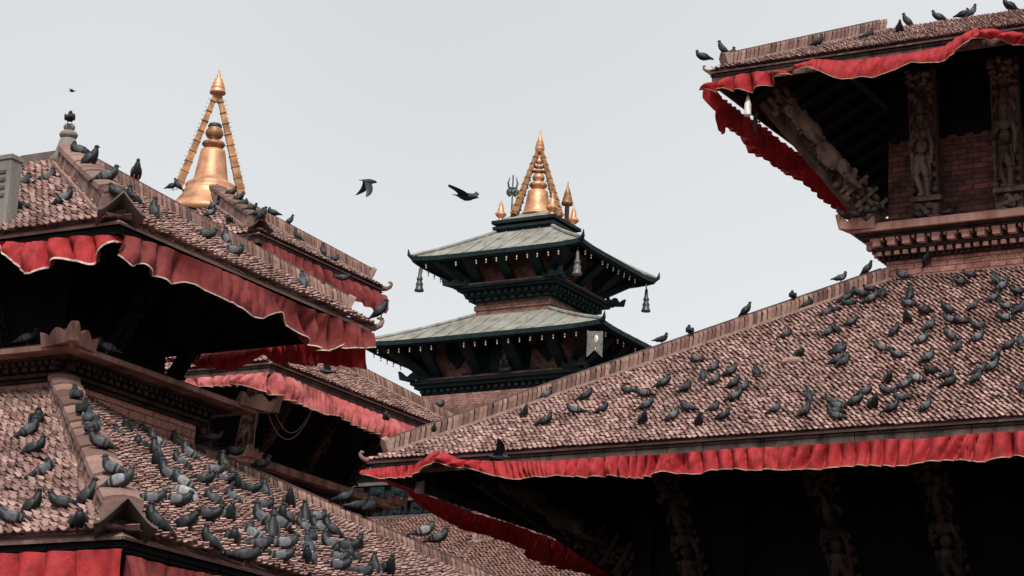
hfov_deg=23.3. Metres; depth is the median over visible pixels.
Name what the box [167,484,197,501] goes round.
pigeon
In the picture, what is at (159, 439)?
pigeon
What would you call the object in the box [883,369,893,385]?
pigeon
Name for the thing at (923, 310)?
pigeon
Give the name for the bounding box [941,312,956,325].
pigeon
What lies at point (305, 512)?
pigeon
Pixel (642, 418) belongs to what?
pigeon
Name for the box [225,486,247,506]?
pigeon
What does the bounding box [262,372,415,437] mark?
valance cloth
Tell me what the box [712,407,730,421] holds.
pigeon
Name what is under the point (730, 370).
pigeon
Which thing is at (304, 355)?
valance cloth
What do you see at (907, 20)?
pigeon
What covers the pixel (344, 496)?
pigeon
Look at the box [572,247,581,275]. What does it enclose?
corner bell
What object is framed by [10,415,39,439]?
pigeon
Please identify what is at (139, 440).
pigeon
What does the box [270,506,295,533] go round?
pigeon
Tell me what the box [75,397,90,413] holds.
pigeon
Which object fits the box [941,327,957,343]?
pigeon
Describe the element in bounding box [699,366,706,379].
pigeon
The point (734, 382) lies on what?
pigeon
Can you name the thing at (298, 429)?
cable
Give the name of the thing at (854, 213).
pigeon
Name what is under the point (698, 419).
pigeon
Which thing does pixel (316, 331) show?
valance cloth
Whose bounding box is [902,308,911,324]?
pigeon
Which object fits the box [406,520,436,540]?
pigeon
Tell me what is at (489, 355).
window
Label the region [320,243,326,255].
pigeon
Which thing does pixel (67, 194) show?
pigeon
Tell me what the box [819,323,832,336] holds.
pigeon
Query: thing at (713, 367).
pigeon
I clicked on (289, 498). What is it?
pigeon
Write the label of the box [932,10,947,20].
pigeon
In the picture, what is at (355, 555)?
pigeon
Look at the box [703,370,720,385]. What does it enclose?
pigeon
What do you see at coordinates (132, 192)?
pigeon
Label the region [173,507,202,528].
pigeon
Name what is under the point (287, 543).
pigeon
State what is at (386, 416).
pigeon
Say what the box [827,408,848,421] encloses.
pigeon
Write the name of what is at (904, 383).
pigeon
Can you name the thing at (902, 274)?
pigeon
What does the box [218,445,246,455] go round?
pigeon
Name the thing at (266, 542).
pigeon
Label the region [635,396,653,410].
pigeon
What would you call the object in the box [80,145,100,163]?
pigeon
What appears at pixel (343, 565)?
pigeon
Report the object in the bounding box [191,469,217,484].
pigeon
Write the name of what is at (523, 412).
pigeon
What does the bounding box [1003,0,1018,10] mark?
pigeon
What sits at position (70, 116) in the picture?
pigeon
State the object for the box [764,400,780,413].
pigeon
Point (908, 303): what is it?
pigeon
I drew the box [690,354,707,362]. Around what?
pigeon
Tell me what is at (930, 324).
pigeon
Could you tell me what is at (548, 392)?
pigeon
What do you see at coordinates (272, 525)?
pigeon
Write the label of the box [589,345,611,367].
window
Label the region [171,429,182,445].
pigeon
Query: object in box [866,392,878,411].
pigeon
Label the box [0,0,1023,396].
sky
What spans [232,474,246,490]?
pigeon
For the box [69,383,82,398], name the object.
pigeon
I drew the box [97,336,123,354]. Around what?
pigeon
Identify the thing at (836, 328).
pigeon
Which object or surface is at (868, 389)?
pigeon
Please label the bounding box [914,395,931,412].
pigeon
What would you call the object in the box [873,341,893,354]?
pigeon
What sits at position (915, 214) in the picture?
pigeon
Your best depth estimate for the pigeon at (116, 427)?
25.80 m
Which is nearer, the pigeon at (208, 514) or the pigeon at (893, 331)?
the pigeon at (208, 514)
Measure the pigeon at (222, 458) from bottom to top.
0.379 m
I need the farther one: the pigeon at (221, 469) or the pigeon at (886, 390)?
the pigeon at (886, 390)
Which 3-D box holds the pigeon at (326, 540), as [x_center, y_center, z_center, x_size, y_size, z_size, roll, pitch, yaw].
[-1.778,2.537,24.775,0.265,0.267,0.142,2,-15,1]
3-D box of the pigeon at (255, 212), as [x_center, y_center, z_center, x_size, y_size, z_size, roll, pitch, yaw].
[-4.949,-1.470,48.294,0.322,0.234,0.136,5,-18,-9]
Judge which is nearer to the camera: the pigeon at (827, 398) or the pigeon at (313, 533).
the pigeon at (313, 533)
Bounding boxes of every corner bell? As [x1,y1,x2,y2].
[414,264,423,291]
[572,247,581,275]
[641,286,650,312]
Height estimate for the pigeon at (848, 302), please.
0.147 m
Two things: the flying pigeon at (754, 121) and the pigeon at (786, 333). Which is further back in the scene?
the flying pigeon at (754, 121)
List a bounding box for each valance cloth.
[0,235,122,273]
[0,549,121,575]
[117,234,375,351]
[122,555,219,575]
[165,344,366,370]
[182,371,268,391]
[261,241,388,313]
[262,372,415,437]
[359,431,1023,479]
[370,476,631,575]
[699,28,1023,92]
[702,88,887,221]
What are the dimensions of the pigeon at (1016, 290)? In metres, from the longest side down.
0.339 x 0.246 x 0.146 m
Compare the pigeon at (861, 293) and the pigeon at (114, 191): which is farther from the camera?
the pigeon at (861, 293)
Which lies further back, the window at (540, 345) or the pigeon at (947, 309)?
the window at (540, 345)
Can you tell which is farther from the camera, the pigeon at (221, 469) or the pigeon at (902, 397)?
the pigeon at (902, 397)
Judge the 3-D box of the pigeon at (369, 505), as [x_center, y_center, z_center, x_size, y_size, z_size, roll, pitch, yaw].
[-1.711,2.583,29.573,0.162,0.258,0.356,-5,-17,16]
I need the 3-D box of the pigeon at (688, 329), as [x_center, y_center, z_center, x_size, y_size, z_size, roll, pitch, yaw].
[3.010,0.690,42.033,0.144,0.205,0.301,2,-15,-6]
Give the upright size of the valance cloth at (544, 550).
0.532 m
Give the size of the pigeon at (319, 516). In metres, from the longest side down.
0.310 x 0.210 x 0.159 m
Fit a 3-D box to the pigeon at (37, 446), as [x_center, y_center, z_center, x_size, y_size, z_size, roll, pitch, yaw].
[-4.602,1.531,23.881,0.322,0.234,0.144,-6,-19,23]
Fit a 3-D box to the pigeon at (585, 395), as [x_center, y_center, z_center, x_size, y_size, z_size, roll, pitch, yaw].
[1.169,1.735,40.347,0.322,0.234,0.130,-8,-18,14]
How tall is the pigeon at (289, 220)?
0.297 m
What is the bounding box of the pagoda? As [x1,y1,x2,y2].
[366,130,659,413]
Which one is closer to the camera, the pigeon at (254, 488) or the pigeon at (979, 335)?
the pigeon at (254, 488)
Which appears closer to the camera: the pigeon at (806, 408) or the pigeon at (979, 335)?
the pigeon at (806, 408)
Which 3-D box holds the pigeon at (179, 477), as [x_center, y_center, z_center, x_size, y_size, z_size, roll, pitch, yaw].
[-3.143,1.857,24.013,0.296,0.276,0.156,6,-15,-13]
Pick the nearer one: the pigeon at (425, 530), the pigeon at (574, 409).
the pigeon at (425, 530)
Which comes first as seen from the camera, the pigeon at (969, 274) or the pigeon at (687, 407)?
the pigeon at (687, 407)
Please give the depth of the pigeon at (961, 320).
39.49 m
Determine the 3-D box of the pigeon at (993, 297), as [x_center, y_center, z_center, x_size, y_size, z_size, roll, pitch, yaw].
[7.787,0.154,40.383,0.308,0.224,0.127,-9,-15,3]
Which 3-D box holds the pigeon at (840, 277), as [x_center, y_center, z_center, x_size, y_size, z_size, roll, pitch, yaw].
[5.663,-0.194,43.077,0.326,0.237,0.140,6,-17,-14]
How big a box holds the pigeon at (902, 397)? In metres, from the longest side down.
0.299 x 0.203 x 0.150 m
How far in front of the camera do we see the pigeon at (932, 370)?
37.36 m
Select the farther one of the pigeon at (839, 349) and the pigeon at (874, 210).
the pigeon at (874, 210)
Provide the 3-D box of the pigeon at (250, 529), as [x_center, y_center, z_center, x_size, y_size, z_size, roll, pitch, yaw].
[-2.306,2.256,22.733,0.318,0.216,0.159,19,-8,17]
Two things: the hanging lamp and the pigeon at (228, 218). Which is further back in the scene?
the pigeon at (228, 218)
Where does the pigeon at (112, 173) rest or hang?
on the temple at (142, 319)
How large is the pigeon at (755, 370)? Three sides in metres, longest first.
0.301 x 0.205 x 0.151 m
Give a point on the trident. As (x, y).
(510, 191)
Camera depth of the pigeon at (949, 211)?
42.55 m
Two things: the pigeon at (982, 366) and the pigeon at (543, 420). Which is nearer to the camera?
the pigeon at (982, 366)
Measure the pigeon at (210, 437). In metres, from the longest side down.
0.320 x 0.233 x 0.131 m
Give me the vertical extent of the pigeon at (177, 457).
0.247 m
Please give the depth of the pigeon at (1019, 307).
39.43 m
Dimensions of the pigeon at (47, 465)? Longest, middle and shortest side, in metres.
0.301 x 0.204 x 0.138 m
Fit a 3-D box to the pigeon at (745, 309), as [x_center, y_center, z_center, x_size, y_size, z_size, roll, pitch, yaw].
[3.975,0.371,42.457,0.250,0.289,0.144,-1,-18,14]
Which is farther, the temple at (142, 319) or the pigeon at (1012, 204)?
the pigeon at (1012, 204)
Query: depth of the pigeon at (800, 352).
39.76 m
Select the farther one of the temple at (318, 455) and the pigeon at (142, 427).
the temple at (318, 455)
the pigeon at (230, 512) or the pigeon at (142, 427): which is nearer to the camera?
the pigeon at (230, 512)
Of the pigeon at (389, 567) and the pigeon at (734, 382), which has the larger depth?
the pigeon at (734, 382)
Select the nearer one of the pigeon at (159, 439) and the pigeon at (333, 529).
the pigeon at (333, 529)
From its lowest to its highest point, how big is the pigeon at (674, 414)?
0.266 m
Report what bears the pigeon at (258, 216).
on the temple at (318, 455)
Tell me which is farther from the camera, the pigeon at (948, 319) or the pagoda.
the pagoda
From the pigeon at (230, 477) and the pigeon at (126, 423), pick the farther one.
the pigeon at (126, 423)
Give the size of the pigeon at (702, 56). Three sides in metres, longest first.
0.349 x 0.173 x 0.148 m
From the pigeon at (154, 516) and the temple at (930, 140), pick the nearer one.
the pigeon at (154, 516)
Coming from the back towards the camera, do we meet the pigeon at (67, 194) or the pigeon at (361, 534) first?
the pigeon at (67, 194)
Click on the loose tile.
(790, 359)
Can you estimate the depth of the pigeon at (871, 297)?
41.94 m
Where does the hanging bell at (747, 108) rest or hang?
hanging from the temple at (930, 140)
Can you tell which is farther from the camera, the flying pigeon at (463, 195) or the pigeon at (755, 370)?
the pigeon at (755, 370)
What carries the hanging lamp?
hanging from the temple at (930, 140)
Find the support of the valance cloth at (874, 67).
attached to the temple at (930, 140)
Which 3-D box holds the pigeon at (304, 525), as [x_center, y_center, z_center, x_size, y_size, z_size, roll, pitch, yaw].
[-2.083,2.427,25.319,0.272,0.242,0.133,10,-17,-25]
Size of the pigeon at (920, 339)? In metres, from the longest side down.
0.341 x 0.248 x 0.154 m
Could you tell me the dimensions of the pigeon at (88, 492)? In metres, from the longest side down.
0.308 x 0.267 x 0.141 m
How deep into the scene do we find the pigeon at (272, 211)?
51.85 m
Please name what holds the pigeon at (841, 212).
on the temple at (930, 140)
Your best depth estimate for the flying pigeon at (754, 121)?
42.99 m
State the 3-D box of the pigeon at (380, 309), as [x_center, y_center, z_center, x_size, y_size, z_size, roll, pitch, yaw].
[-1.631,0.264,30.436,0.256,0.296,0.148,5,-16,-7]
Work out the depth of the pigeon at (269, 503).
25.54 m
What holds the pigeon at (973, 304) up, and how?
on the temple at (930, 140)
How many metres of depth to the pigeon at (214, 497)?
23.96 m
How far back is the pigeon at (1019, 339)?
37.80 m
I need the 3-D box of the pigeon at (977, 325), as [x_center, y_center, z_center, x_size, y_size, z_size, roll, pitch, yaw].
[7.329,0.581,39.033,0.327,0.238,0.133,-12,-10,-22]
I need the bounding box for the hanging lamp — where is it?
[415,480,424,493]
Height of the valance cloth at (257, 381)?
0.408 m
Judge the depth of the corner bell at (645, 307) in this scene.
105.20 m
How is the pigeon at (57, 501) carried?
on the temple at (142, 319)
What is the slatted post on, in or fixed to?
on the temple at (142, 319)
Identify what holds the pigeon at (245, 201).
on the temple at (318, 455)
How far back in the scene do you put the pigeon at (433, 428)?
40.25 m
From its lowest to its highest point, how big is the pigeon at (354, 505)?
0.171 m
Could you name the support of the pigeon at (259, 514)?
on the temple at (142, 319)
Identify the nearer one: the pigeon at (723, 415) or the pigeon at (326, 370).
the pigeon at (723, 415)
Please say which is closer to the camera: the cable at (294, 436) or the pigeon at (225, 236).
the pigeon at (225, 236)
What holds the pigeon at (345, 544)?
on the temple at (142, 319)
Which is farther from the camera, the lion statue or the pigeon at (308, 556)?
the lion statue
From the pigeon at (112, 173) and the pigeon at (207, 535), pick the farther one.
the pigeon at (112, 173)
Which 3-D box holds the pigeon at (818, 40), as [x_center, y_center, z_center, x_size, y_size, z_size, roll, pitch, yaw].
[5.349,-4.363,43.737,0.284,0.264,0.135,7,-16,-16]
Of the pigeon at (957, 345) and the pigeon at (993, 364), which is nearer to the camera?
the pigeon at (993, 364)
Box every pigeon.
[0,503,32,525]
[10,327,40,344]
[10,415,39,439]
[17,201,31,210]
[17,435,46,455]
[20,172,31,184]
[20,488,43,513]
[24,457,53,478]
[28,406,44,423]
[31,167,55,182]
[45,490,83,508]
[48,186,73,206]
[64,111,75,122]
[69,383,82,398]
[69,507,88,533]
[70,141,90,153]
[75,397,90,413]
[76,477,99,505]
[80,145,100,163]
[81,406,95,421]
[83,415,100,432]
[87,428,120,449]
[88,164,120,181]
[96,465,136,488]
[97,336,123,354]
[100,454,134,475]
[107,182,135,197]
[112,423,120,433]
[120,415,133,431]
[127,184,145,207]
[130,158,141,180]
[133,434,149,449]
[137,423,149,436]
[139,488,168,502]
[145,500,176,536]
[149,196,161,221]
[149,428,166,446]
[149,435,163,456]
[150,447,161,468]
[159,457,173,481]
[164,180,177,190]
[165,490,194,507]
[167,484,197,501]
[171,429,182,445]
[172,449,193,470]
[172,465,199,494]
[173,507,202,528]
[174,178,183,191]
[181,438,202,463]
[190,504,225,521]
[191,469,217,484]
[195,228,218,238]
[195,430,223,447]
[200,523,226,553]
[201,462,228,474]
[203,207,215,215]
[204,487,227,506]
[205,200,218,209]
[216,470,237,483]
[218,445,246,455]
[218,450,230,472]
[220,243,243,255]
[220,544,264,570]
[221,226,231,244]
[222,501,236,521]
[224,186,237,194]
[224,525,240,543]
[225,214,232,221]
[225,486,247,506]
[231,475,243,490]
[232,191,244,199]
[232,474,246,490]
[234,198,247,203]
[241,533,275,549]
[242,203,257,209]
[244,520,271,546]
[247,480,264,493]
[249,207,263,215]
[249,455,271,467]
[252,496,274,508]
[253,500,269,524]
[254,206,267,222]
[260,210,265,220]
[261,476,272,496]
[264,512,280,536]
[267,207,282,215]
[267,546,297,561]
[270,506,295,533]
[272,532,301,549]
[278,502,295,524]
[282,487,295,507]
[285,214,294,225]
[293,228,303,240]
[295,514,318,536]
[297,269,308,287]
[299,499,312,522]
[301,531,315,552]
[301,543,317,564]
[303,525,317,540]
[310,514,332,536]
[312,509,326,520]
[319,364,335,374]
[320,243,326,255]
[321,529,342,552]
[323,514,347,539]
[324,556,353,570]
[326,254,338,260]
[327,549,349,559]
[329,487,355,503]
[333,273,350,283]
[336,536,362,549]
[341,497,367,509]
[347,545,361,562]
[348,562,373,575]
[356,179,376,196]
[357,532,365,549]
[361,497,375,516]
[370,298,388,318]
[370,551,382,573]
[381,553,395,575]
[382,411,389,420]
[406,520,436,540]
[422,527,449,547]
[431,423,435,432]
[435,399,444,406]
[448,184,478,200]
[485,438,509,461]
[519,403,527,417]
[533,411,551,426]
[536,386,552,399]
[565,403,587,414]
[575,387,592,400]
[592,401,607,413]
[621,384,635,393]
[635,386,656,399]
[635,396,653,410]
[637,409,647,424]
[652,332,668,343]
[652,373,671,388]
[661,406,679,421]
[675,378,691,392]
[679,400,699,413]
[685,324,693,332]
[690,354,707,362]
[694,411,702,427]
[695,50,713,60]
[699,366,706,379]
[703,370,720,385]
[704,399,719,411]
[705,359,719,371]
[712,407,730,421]
[717,40,728,55]
[720,362,737,377]
[722,373,739,389]
[722,387,743,402]
[735,378,748,391]
[738,302,750,316]
[750,112,759,131]
[751,364,760,376]
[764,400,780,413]
[776,327,791,339]
[789,290,796,297]
[794,347,803,356]
[794,400,810,416]
[798,296,812,308]
[805,386,812,401]
[809,33,823,45]
[816,306,831,315]
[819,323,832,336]
[824,395,844,404]
[825,350,843,366]
[825,404,846,412]
[827,304,842,312]
[827,342,846,354]
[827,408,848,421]
[828,339,845,351]
[830,271,846,281]
[830,399,851,407]
[832,321,840,333]
[833,351,849,367]
[834,291,851,303]
[836,206,849,220]
[840,297,859,305]
[840,314,857,326]
[845,391,864,408]
[846,208,866,217]
[852,286,871,299]
[853,383,872,396]
[859,28,873,37]
[859,260,873,274]
[860,289,878,303]
[862,284,879,291]
[864,203,880,216]
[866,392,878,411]
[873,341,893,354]
[878,285,886,297]
[878,384,899,393]
[880,398,899,413]
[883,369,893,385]
[886,321,899,339]
[888,347,908,361]
[893,375,912,388]
[893,391,913,402]
[894,268,913,281]
[895,19,903,32]
[899,296,920,309]
[901,13,913,25]
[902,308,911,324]
[905,284,913,299]
[908,371,929,383]
[910,330,928,345]
[911,208,929,217]
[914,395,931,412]
[916,304,933,317]
[916,347,934,363]
[920,316,935,331]
[922,249,930,267]
[923,364,941,376]
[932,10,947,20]
[935,366,953,379]
[937,206,956,214]
[937,373,956,387]
[939,300,957,314]
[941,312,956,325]
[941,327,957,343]
[948,337,962,352]
[952,276,970,287]
[952,314,969,326]
[953,8,968,17]
[962,269,980,278]
[963,4,977,18]
[964,298,977,310]
[966,328,984,342]
[967,367,981,383]
[968,360,986,375]
[969,319,988,330]
[983,290,998,302]
[983,356,999,371]
[989,347,1002,359]
[990,277,1007,292]
[991,270,1000,284]
[995,311,1017,321]
[997,337,1014,349]
[998,300,1014,312]
[1002,200,1017,207]
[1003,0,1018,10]
[1008,285,1023,295]
[1010,300,1023,313]
[1016,333,1023,344]
[1018,380,1023,393]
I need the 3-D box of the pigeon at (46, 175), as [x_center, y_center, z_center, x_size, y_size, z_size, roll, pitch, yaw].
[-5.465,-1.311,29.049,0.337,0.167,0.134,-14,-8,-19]
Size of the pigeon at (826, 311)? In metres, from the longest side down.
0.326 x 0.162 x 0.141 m
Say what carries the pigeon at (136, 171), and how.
on the temple at (142, 319)
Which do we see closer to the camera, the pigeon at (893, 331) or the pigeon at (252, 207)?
the pigeon at (893, 331)
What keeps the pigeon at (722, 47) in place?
on the temple at (930, 140)
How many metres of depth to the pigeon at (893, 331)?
39.77 m
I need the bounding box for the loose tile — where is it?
[781,356,801,362]
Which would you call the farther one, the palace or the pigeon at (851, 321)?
the palace
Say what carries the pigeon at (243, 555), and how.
on the temple at (142, 319)
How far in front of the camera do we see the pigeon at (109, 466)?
21.29 m
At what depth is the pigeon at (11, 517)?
20.75 m
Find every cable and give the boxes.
[268,410,312,439]
[276,410,310,432]
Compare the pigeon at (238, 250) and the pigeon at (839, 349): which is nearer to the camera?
the pigeon at (238, 250)
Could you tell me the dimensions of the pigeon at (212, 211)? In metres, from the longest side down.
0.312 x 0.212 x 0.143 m
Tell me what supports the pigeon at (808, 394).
on the temple at (930, 140)
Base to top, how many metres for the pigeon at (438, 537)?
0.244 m
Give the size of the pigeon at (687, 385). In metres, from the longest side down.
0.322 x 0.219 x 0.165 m
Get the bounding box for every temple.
[0,123,497,575]
[164,70,453,516]
[358,8,1023,575]
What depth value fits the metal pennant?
97.47 m
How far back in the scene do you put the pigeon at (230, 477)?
26.32 m
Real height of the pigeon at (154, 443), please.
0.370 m
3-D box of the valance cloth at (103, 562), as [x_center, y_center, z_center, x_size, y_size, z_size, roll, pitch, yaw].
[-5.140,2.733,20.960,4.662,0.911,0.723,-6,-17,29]
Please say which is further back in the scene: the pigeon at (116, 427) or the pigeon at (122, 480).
the pigeon at (116, 427)
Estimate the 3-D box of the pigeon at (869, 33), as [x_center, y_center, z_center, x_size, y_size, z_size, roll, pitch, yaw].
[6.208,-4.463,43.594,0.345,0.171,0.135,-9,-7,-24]
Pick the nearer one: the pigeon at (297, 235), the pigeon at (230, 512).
the pigeon at (230, 512)
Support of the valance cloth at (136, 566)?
hanging from the temple at (142, 319)
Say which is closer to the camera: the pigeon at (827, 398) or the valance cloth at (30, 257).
the valance cloth at (30, 257)
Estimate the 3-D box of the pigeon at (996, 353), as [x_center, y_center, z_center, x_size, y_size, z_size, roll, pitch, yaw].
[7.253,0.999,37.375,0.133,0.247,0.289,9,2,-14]
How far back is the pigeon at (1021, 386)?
35.62 m
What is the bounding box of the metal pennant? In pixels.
[586,331,602,356]
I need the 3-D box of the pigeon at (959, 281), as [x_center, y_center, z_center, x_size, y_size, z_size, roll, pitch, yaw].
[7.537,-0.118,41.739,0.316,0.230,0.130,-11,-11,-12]
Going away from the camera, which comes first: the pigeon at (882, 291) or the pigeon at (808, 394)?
the pigeon at (808, 394)
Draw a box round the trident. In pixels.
[506,175,518,216]
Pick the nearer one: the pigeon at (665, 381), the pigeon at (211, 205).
the pigeon at (665, 381)
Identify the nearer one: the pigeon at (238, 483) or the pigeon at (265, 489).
the pigeon at (238, 483)
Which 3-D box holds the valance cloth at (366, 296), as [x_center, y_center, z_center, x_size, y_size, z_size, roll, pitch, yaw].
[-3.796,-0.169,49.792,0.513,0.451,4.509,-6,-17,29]
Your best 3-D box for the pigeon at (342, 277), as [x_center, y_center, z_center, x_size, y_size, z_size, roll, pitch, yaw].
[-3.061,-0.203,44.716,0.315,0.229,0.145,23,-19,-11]
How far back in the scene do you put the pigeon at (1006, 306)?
39.70 m
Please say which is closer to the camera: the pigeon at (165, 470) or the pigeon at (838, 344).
the pigeon at (165, 470)
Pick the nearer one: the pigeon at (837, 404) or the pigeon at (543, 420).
the pigeon at (837, 404)
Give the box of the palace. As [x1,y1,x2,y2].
[353,465,590,575]
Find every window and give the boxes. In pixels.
[446,341,465,368]
[462,334,540,375]
[535,332,560,360]
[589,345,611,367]
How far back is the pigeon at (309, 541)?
23.69 m
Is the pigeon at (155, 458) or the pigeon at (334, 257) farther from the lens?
the pigeon at (334, 257)
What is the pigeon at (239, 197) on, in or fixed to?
on the temple at (318, 455)
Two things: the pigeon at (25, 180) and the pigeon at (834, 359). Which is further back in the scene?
the pigeon at (834, 359)
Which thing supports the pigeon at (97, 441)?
on the temple at (142, 319)
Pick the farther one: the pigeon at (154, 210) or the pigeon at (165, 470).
the pigeon at (154, 210)
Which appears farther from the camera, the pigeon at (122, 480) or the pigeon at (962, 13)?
the pigeon at (962, 13)
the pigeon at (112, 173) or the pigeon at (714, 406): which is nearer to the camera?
the pigeon at (112, 173)
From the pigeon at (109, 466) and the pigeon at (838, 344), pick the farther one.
the pigeon at (838, 344)
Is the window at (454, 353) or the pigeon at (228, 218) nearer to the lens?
the pigeon at (228, 218)
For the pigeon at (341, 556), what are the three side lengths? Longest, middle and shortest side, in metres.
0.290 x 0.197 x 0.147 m
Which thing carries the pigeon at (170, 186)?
on the temple at (318, 455)
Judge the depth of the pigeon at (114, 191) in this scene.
26.45 m
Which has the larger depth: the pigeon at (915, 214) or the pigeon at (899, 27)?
the pigeon at (899, 27)
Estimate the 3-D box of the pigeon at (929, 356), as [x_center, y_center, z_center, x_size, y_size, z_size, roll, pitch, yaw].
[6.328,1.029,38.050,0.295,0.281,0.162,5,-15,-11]
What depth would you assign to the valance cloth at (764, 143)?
45.44 m
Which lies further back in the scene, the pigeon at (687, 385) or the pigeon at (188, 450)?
the pigeon at (687, 385)
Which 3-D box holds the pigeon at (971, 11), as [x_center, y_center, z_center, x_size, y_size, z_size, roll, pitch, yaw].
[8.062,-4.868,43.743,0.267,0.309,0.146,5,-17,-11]
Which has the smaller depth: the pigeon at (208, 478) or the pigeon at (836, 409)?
the pigeon at (208, 478)
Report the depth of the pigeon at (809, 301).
42.56 m
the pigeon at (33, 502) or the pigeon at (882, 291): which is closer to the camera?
the pigeon at (33, 502)
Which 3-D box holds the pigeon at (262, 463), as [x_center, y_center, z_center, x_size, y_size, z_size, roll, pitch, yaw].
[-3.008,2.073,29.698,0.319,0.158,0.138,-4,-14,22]
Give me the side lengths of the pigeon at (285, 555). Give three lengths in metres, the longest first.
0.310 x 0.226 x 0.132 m
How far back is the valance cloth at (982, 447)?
36.47 m
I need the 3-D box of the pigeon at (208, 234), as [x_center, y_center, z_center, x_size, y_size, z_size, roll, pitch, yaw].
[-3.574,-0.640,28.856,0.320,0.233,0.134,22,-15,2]
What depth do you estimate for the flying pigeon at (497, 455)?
32.96 m
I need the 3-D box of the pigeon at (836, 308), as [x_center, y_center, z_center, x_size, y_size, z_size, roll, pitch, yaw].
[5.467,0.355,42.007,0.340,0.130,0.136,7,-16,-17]
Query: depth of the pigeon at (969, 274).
41.99 m
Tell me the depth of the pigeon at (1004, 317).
39.09 m
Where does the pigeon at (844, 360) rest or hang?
on the temple at (930, 140)
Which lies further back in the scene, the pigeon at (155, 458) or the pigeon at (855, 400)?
the pigeon at (855, 400)
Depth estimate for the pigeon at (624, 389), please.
40.08 m
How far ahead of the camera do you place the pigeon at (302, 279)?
29.81 m
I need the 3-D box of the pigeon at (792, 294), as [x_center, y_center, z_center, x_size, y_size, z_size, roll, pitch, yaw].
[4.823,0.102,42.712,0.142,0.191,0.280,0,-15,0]
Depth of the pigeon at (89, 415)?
24.00 m
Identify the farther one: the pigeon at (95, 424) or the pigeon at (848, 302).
the pigeon at (848, 302)
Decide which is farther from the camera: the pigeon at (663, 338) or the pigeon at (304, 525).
the pigeon at (663, 338)
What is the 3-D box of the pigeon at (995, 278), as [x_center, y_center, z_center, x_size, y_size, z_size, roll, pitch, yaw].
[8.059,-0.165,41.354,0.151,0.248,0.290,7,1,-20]
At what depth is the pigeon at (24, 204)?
27.67 m
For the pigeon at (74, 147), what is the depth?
29.27 m
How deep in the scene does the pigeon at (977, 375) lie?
36.52 m
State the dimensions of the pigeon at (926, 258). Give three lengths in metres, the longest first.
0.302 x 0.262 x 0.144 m
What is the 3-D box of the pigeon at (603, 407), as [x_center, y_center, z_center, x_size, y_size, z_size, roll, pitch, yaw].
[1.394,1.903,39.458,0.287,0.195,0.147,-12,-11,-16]
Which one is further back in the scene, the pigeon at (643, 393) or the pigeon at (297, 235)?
the pigeon at (297, 235)
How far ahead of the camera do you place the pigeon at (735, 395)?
38.37 m
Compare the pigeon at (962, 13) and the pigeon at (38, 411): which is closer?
the pigeon at (38, 411)
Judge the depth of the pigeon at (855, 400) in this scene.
36.75 m
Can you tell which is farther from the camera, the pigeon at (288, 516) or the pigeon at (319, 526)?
the pigeon at (319, 526)
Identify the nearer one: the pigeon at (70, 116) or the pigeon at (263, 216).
the pigeon at (70, 116)
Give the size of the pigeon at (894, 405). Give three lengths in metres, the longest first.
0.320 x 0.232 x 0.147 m
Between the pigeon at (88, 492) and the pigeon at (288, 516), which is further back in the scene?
the pigeon at (288, 516)
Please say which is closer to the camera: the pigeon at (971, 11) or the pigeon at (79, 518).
the pigeon at (79, 518)
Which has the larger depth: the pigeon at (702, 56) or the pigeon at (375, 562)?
the pigeon at (702, 56)
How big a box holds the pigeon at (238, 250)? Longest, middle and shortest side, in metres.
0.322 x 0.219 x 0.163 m
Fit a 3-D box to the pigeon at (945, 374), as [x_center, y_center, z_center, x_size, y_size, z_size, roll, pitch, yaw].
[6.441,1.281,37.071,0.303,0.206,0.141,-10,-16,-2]
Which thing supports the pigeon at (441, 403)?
on the temple at (318, 455)
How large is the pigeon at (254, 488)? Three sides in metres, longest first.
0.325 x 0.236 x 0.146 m
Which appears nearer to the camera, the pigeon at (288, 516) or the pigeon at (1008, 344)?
the pigeon at (288, 516)
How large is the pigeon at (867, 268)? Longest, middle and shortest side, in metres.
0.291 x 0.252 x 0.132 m
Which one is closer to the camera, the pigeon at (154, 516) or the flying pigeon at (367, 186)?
the pigeon at (154, 516)
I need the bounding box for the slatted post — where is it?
[0,153,24,239]
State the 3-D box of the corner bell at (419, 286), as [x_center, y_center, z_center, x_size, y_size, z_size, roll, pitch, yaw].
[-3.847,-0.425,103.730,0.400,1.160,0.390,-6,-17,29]
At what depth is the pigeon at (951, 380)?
36.65 m
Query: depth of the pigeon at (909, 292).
41.64 m
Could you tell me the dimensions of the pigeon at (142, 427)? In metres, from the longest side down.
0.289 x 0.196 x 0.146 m
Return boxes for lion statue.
[499,347,513,372]
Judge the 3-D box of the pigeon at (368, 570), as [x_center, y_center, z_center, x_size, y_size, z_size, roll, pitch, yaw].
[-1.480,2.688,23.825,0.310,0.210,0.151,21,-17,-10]
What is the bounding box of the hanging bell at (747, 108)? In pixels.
[744,68,750,116]
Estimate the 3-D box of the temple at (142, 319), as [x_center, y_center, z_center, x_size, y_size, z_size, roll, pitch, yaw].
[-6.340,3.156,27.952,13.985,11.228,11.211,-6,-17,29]
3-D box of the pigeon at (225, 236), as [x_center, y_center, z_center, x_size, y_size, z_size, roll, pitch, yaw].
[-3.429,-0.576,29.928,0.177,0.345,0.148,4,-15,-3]
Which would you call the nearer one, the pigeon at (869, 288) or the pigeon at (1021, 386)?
the pigeon at (1021, 386)
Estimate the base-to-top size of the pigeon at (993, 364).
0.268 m
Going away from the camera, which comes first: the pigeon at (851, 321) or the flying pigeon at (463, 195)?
the flying pigeon at (463, 195)
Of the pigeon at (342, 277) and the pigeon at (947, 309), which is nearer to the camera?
the pigeon at (947, 309)
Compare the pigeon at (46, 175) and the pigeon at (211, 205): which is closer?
the pigeon at (46, 175)
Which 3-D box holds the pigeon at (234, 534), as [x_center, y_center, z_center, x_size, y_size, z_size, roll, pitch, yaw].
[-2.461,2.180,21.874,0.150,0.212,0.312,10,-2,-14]

